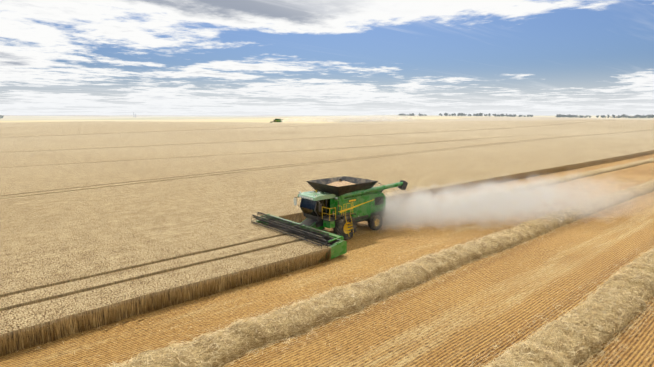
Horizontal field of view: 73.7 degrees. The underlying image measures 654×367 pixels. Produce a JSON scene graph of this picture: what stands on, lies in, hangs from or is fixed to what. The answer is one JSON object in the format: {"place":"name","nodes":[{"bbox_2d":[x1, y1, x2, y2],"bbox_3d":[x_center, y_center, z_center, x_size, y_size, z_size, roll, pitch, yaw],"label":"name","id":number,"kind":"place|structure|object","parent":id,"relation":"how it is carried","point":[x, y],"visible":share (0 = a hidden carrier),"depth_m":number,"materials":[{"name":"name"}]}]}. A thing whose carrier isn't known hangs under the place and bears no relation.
{"place":"outdoors","nodes":[
{"label":"outdoors","id":0,"kind":"place"},
{"bbox_2d":[0,115,653,355],"bbox_3d":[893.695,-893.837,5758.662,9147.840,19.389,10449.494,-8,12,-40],"label":"wheat field","id":1,"kind":"structure","parent":0,"point":[80,196],"depth_m":67.44,"materials":[{"name":"beige plant"}]},
{"bbox_2d":[0,115,653,366],"bbox_3d":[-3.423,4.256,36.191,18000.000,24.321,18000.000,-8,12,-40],"label":"ground","id":2,"kind":"structure","parent":0,"point":[479,327],"depth_m":24.91,"materials":[{"name":"soil"}]},
{"bbox_2d":[0,113,653,117],"bbox_3d":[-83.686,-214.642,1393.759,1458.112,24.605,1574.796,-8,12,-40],"label":"trees","id":3,"kind":"object","parent":2,"relation":"on","point":[557,115],"visible":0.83,"depth_m":1418.68,"materials":[{"name":"green plant"}]},
{"bbox_2d":[251,176,407,261],"bbox_3d":[1.093,2.033,39.830,14.144,5.145,10.700,-8,12,-40],"label":"combine harvester","id":4,"kind":"object","parent":2,"relation":"on","point":[337,205],"depth_m":37.83,"materials":[{"name":"green painted metal"},{"name":"rubber"},{"name":"glass"}]},
{"bbox_2d":[13,173,653,366],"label":"stubble","id":5,"kind":"object","parent":2,"relation":"on","point":[432,304],"visible":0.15,"depth_m":23.08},
{"bbox_2d":[101,180,653,366],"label":"loose straw","id":6,"kind":"object","parent":2,"relation":"on","point":[231,324],"visible":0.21,"depth_m":23.68,"materials":[{"name":"beige plant"}]},
{"bbox_2d":[111,180,653,366],"bbox_3d":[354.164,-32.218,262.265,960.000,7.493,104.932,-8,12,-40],"label":"windrow","id":7,"kind":"object","parent":2,"relation":"on","point":[227,353],"visible":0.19,"depth_m":23.94,"materials":[{"name":"plant"}]},
{"bbox_2d":[382,158,653,223],"bbox_3d":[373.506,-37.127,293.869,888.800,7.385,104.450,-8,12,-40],"label":"windrow","id":8,"kind":"object","parent":2,"relation":"on","point":[617,167],"depth_m":78.06,"materials":[{"name":"plant"}]},
{"bbox_2d":[481,245,653,366],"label":"loose straw","id":9,"kind":"object","parent":2,"relation":"on","point":[595,304],"visible":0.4,"depth_m":21.19,"materials":[{"name":"beige plant"}]},
{"bbox_2d":[491,249,653,366],"bbox_3d":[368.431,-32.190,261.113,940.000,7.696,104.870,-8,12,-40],"label":"windrow","id":10,"kind":"object","parent":2,"relation":"on","point":[563,347],"visible":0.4,"depth_m":21.36,"materials":[{"name":"plant"}]},
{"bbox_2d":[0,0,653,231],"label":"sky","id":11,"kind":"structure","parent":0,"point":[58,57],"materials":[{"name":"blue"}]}
]}

